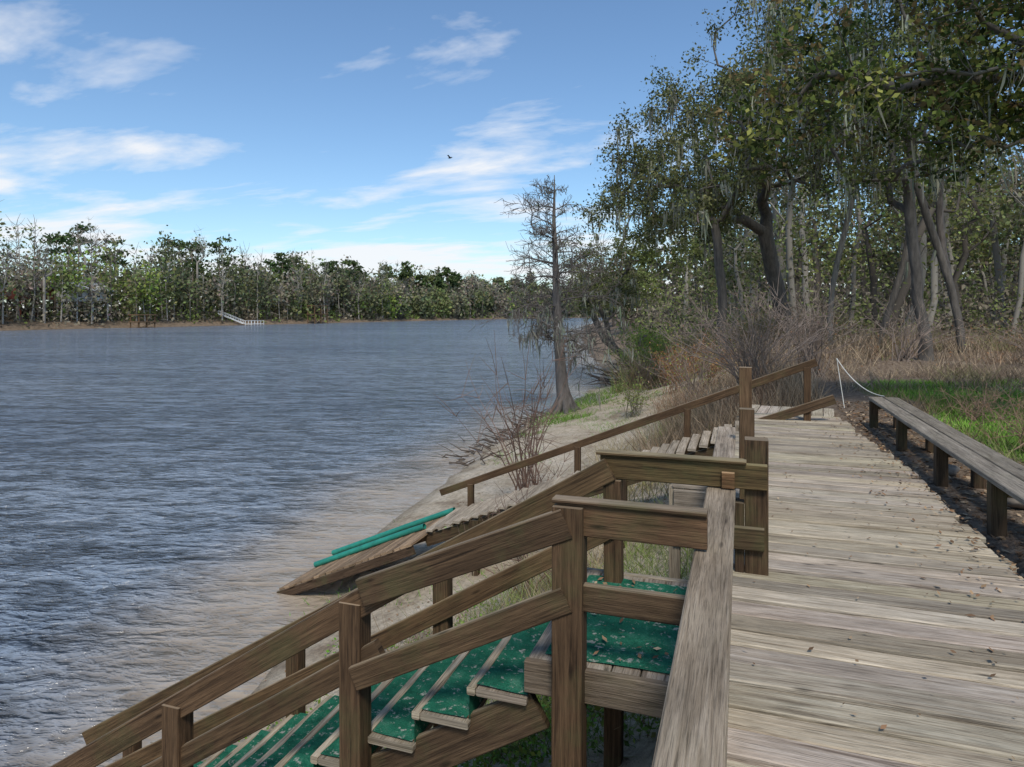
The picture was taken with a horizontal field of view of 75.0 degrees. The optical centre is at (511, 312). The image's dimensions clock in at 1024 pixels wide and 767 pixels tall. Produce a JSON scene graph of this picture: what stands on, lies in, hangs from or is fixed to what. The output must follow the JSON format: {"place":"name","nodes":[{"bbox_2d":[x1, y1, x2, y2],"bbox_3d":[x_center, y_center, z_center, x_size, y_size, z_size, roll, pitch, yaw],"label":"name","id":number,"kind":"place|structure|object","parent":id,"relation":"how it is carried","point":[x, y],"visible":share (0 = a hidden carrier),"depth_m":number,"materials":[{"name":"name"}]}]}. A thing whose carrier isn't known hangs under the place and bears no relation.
{"place":"outdoors","nodes":[
{"label":"outdoors","id":0,"kind":"place"},
{"bbox_2d":[0,317,608,766],"bbox_3d":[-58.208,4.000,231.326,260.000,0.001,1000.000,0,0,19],"label":"water","id":1,"kind":"structure","parent":0,"point":[178,503],"depth_m":16.62,"materials":[{"name":"blue liquid"}]},
{"bbox_2d":[0,311,1023,766],"bbox_3d":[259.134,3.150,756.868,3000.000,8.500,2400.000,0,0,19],"label":"ground","id":2,"kind":"structure","parent":0,"point":[640,753],"depth_m":12.29,"materials":[{"name":"beige sand"}]},
{"bbox_2d":[0,288,53,317],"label":"walls","id":3,"kind":"structure","parent":2,"relation":"on","point":[12,295],"depth_m":171.04,"materials":[{"name":"grey paint"}]},
{"bbox_2d":[1,279,58,288],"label":"roof","id":4,"kind":"structure","parent":3,"relation":"on","point":[41,282],"depth_m":174.33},
{"bbox_2d":[26,244,63,322],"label":"bare tree","id":5,"kind":"object","parent":2,"relation":"on","point":[47,262],"visible":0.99,"depth_m":163.89,"materials":[{"name":"grey plant"}]},
{"bbox_2d":[56,290,109,320],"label":"walls","id":6,"kind":"structure","parent":2,"relation":"on","point":[84,294],"depth_m":176.61,"materials":[{"name":"white paint"}]},
{"bbox_2d":[52,282,114,291],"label":"roof","id":7,"kind":"structure","parent":6,"relation":"on","point":[87,287],"depth_m":178.50,"materials":[{"name":"metal"}]},
{"bbox_2d":[70,218,100,320],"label":"bare tree","id":8,"kind":"object","parent":2,"relation":"on","point":[81,252],"visible":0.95,"depth_m":178.33,"materials":[{"name":"grey plant"}]},
{"bbox_2d":[128,314,156,327],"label":"wooden river platform","id":9,"kind":"structure","parent":2,"relation":"on","point":[139,322],"depth_m":177.93,"materials":[{"name":"brown wood"}]},
{"bbox_2d":[189,227,207,318],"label":"bare tree","id":10,"kind":"object","parent":2,"relation":"on","point":[199,260],"visible":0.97,"depth_m":214.03,"materials":[{"name":"grey plant"}]},
{"bbox_2d":[218,311,263,324],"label":"white dock","id":11,"kind":"object","parent":2,"relation":"on","point":[260,323],"visible":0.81,"depth_m":216.50,"materials":[{"name":"paint"}]},
{"bbox_2d":[307,305,327,323],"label":"wooden river platform","id":12,"kind":"structure","parent":2,"relation":"on","point":[320,314],"depth_m":252.37,"materials":[{"name":"brown wood"}]},
{"bbox_2d":[0,199,715,327],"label":"distant trees","id":13,"kind":"object","parent":2,"relation":"on","point":[260,292],"visible":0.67,"depth_m":223.01,"materials":[{"name":"green plant"}]},
{"bbox_2d":[276,507,454,594],"bbox_3d":[-2.103,3.539,9.902,2.239,1.113,1.569,0,0,19],"label":"boat ramp","id":14,"kind":"object","parent":2,"relation":"on","point":[378,550],"visible":0.97,"depth_m":9.51,"materials":[{"name":"brown wood"}]},
{"bbox_2d":[50,449,766,766],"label":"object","id":15,"kind":"structure","parent":2,"relation":"on","point":[446,680],"depth_m":3.18,"materials":[{"name":"brown wood"}]},
{"bbox_2d":[205,592,660,766],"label":"vine plant","id":16,"kind":"object","parent":2,"relation":"on","point":[523,748],"visible":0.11,"depth_m":4.23,"materials":[{"name":"green plant"}]},
{"bbox_2d":[402,612,468,644],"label":"bare sapling","id":17,"kind":"object","parent":2,"relation":"on","point":[424,630],"visible":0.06,"depth_m":6.25,"materials":[{"name":"brown plant"}]},
{"bbox_2d":[300,382,685,754],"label":"shore grass","id":18,"kind":"structure","parent":2,"relation":"on","point":[583,401],"depth_m":23.88,"materials":[{"name":"green plant"}]},
{"bbox_2d":[306,398,700,766],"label":"bank weeds","id":19,"kind":"object","parent":2,"relation":"on","point":[507,601],"visible":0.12,"depth_m":7.20,"materials":[{"name":"green plant"}]},
{"bbox_2d":[434,332,584,490],"bbox_3d":[-0.262,1.987,12.256,2.941,3.354,2.954,0,0,19],"label":"bare sapling","id":20,"kind":"object","parent":2,"relation":"on","point":[524,475],"visible":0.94,"depth_m":12.45,"materials":[{"name":"brown plant"}]},
{"bbox_2d":[458,474,590,595],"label":"grass","id":21,"kind":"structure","parent":2,"relation":"on","point":[518,560],"depth_m":7.45,"materials":[{"name":"plant"}]},
{"bbox_2d":[491,410,571,489],"bbox_3d":[0.326,2.519,10.787,1.252,1.832,1.262,0,0,19],"label":"bare sapling","id":22,"kind":"object","parent":2,"relation":"on","point":[534,476],"visible":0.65,"depth_m":10.71,"materials":[{"name":"brown plant"}]},
{"bbox_2d":[437,355,635,465],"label":"driftwood branches","id":23,"kind":"object","parent":2,"relation":"on","point":[526,418],"visible":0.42,"depth_m":21.48,"materials":[{"name":"plant"}]},
{"bbox_2d":[470,175,639,415],"bbox_3d":[1.896,-0.469,25.698,5.709,9.801,8.266,0,0,19],"label":"bald cypress tree","id":24,"kind":"object","parent":2,"relation":"on","point":[555,315],"visible":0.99,"depth_m":25.64,"materials":[{"name":"grey plant"}]},
{"bbox_2d":[562,238,657,364],"bbox_3d":[5.409,-0.253,38.192,5.642,8.239,4.914,0,0,19],"label":"leaning river oak","id":25,"kind":"object","parent":2,"relation":"on","point":[632,288],"visible":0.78,"depth_m":37.88,"materials":[{"name":"green plant"}]},
{"bbox_2d":[544,180,706,357],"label":"leaning river oak","id":26,"kind":"object","parent":2,"relation":"on","point":[632,254],"visible":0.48,"depth_m":41.10,"materials":[{"name":"green plant"}]},
{"bbox_2d":[424,358,836,575],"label":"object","id":27,"kind":"structure","parent":2,"relation":"on","point":[468,515],"depth_m":9.13,"materials":[{"name":"brown wood"}]},
{"bbox_2d":[610,372,667,418],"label":"green shrub","id":28,"kind":"object","parent":2,"relation":"on","point":[634,396],"visible":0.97,"depth_m":20.84,"materials":[{"name":"green plant"}]},
{"bbox_2d":[600,327,678,371],"bbox_3d":[7.180,2.127,35.129,4.194,3.050,3.768,0,0,-15],"label":"green shrub","id":29,"kind":"object","parent":2,"relation":"on","point":[655,343],"visible":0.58,"depth_m":35.50,"materials":[{"name":"green plant"}]},
{"bbox_2d":[601,342,683,389],"bbox_3d":[6.147,2.377,30.789,3.528,2.467,3.913,0,0,-18],"label":"bare shrub","id":30,"kind":"object","parent":2,"relation":"on","point":[639,369],"visible":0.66,"depth_m":30.61,"materials":[{"name":"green plant"}]},
{"bbox_2d":[262,391,1023,766],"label":"leaf litter","id":31,"kind":"object","parent":2,"relation":"on","point":[882,447],"visible":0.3,"depth_m":5.38,"materials":[{"name":"brown plant"}]},
{"bbox_2d":[614,320,686,356],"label":"green shrub","id":32,"kind":"object","parent":2,"relation":"on","point":[633,336],"visible":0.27,"depth_m":44.35,"materials":[{"name":"green plant"}]},
{"bbox_2d":[648,335,704,394],"bbox_3d":[5.912,1.818,23.479,2.690,2.113,2.150,0,0,-20],"label":"russet shrub","id":33,"kind":"object","parent":2,"relation":"on","point":[665,366],"visible":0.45,"depth_m":23.27,"materials":[{"name":"brown plant"}]},
{"bbox_2d":[626,318,734,402],"bbox_3d":[4.716,1.338,17.885,3.097,2.384,3.059,0,0,35],"label":"bare shrub","id":34,"kind":"object","parent":2,"relation":"on","point":[687,376],"visible":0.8,"depth_m":17.91,"materials":[{"name":"brown plant"}]},
{"bbox_2d":[667,332,749,387],"bbox_3d":[6.300,1.418,20.594,2.122,1.876,2.770,0,0,-33],"label":"russet shrub","id":35,"kind":"object","parent":2,"relation":"on","point":[711,367],"visible":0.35,"depth_m":20.62,"materials":[{"name":"brown plant"}]},
{"bbox_2d":[570,0,909,333],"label":"live oak tree","id":36,"kind":"object","parent":2,"relation":"on","point":[763,228],"visible":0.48,"depth_m":29.11,"materials":[{"name":"green plant"}]},
{"bbox_2d":[641,269,862,394],"bbox_3d":[5.200,0.402,14.583,4.167,2.932,3.873,0,0,-41],"label":"bare shrub","id":37,"kind":"object","parent":2,"relation":"on","point":[750,356],"visible":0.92,"depth_m":14.28,"materials":[{"name":"brown plant"}]},
{"bbox_2d":[626,10,924,366],"bbox_3d":[9.713,-4.216,24.791,10.423,13.438,7.461,0,0,19],"label":"live oak tree","id":38,"kind":"object","parent":2,"relation":"on","point":[739,187],"visible":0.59,"depth_m":24.63,"materials":[{"name":"green plant"}]},
{"bbox_2d":[582,36,1023,357],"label":"woodland trees","id":39,"kind":"object","parent":2,"relation":"on","point":[977,222],"visible":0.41,"depth_m":47.98,"materials":[{"name":"green plant"}]},
{"bbox_2d":[600,304,1023,462],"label":"dry brush","id":40,"kind":"object","parent":2,"relation":"on","point":[725,411],"visible":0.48,"depth_m":15.64,"materials":[{"name":"brown plant"}]},
{"bbox_2d":[757,274,888,376],"bbox_3d":[7.429,0.359,16.254,2.974,2.477,2.882,0,0,9],"label":"bare shrub","id":41,"kind":"object","parent":2,"relation":"on","point":[811,329],"visible":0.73,"depth_m":15.90,"materials":[{"name":"brown plant"}]},
{"bbox_2d":[763,32,904,344],"bbox_3d":[13.252,-5.282,27.447,6.139,13.376,6.743,0,0,19],"label":"oak sapling tree","id":42,"kind":"object","parent":2,"relation":"on","point":[840,251],"visible":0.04,"depth_m":27.17,"materials":[{"name":"green plant"}]},
{"bbox_2d":[684,0,1023,199],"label":"overhanging oak tree","id":43,"kind":"object","parent":2,"relation":"on","point":[974,84],"visible":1,"depth_m":9.22,"materials":[{"name":"green plant"}]},
{"bbox_2d":[836,358,884,407],"bbox_3d":[4.846,1.038,9.271,0.070,0.727,1.401,0,0,3],"label":"white rope","id":44,"kind":"object","parent":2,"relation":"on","point":[853,379],"visible":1,"depth_m":9.76,"materials":[{"name":"white fabric"}]},
{"bbox_2d":[712,0,1023,361],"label":"live oak tree","id":45,"kind":"object","parent":2,"relation":"on","point":[907,208],"visible":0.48,"depth_m":20.37,"materials":[{"name":"green plant"}]},
{"bbox_2d":[727,405,1023,766],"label":"boardwalk","id":46,"kind":"structure","parent":2,"relation":"on","point":[790,693],"depth_m":2.99,"materials":[{"name":"brown wood"}]},
{"bbox_2d":[669,484,706,578],"bbox_3d":[1.398,1.625,5.008,0.400,0.750,0.418,0,0,19],"label":"plank step box","id":47,"kind":"object","parent":46,"relation":"attached to","point":[684,496],"visible":0.2,"depth_m":4.86,"materials":[{"name":"brown wood"}]},
{"bbox_2d":[652,367,768,766],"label":"boardwalk railing","id":48,"kind":"object","parent":46,"relation":"attached to","point":[693,730],"visible":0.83,"depth_m":2.09,"materials":[{"name":"wood"}]},
{"bbox_2d":[817,0,1002,352],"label":"oak sapling tree","id":49,"kind":"object","parent":2,"relation":"on","point":[939,254],"visible":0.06,"depth_m":22.97,"materials":[{"name":"green plant"}]},
{"bbox_2d":[852,48,991,348],"bbox_3d":[15.616,-4.612,25.458,6.165,12.282,5.651,0,0,30],"label":"oak sapling tree","id":50,"kind":"object","parent":2,"relation":"on","point":[902,268],"visible":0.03,"depth_m":25.58,"materials":[{"name":"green plant"}]},
{"bbox_2d":[841,34,1004,342],"bbox_3d":[16.836,-5.215,27.256,6.791,13.533,6.107,0,0,19],"label":"oak sapling tree","id":51,"kind":"object","parent":2,"relation":"on","point":[939,225],"visible":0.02,"depth_m":26.83,"materials":[{"name":"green plant"}]},
{"bbox_2d":[859,297,987,361],"bbox_3d":[11.041,0.423,17.884,2.748,1.879,3.386,0,0,19],"label":"bare shrub","id":52,"kind":"object","parent":2,"relation":"on","point":[910,355],"visible":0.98,"depth_m":18.03,"materials":[{"name":"brown plant"}]},
{"bbox_2d":[868,397,1023,537],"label":"wooden bench","id":53,"kind":"object","parent":2,"relation":"on","point":[1002,475],"visible":0.88,"depth_m":5.50,"materials":[{"name":"grey wood"}]},
{"bbox_2d":[948,464,959,475],"bbox_3d":[3.888,1.401,5.960,0.207,0.096,0.154,0,0,19],"label":"rock","id":54,"kind":"object","parent":2,"relation":"on","point":[953,470],"visible":0.52,"depth_m":5.90,"materials":[{"name":"grey stone"}]},
{"bbox_2d":[940,373,1022,423],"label":"twiggy shrub","id":55,"kind":"object","parent":2,"relation":"on","point":[975,403],"visible":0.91,"depth_m":8.75,"materials":[{"name":"plant"}]},
{"bbox_2d":[942,376,1023,454],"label":"twiggy shrub","id":56,"kind":"object","parent":2,"relation":"on","point":[1015,430],"visible":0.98,"depth_m":7.00,"materials":[{"name":"brown plant"}]},
{"bbox_2d":[966,308,1023,351],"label":"bare shrub","id":57,"kind":"object","parent":2,"relation":"on","point":[1014,344],"visible":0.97,"depth_m":17.82,"materials":[{"name":"brown plant"}]},
{"bbox_2d":[1007,498,1023,508],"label":"rock","id":58,"kind":"object","parent":2,"relation":"on","point":[1012,503],"visible":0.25,"depth_m":4.88,"materials":[{"name":"grey stone"}]},
{"bbox_2d":[0,0,1023,311],"label":"sky","id":59,"kind":"structure","parent":0,"point":[328,129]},
{"bbox_2d":[857,377,1023,460],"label":"lawn grass","id":60,"kind":"structure","parent":0,"point":[929,382],"depth_m":10.57,"materials":[{"name":"green plant"}]}
]}

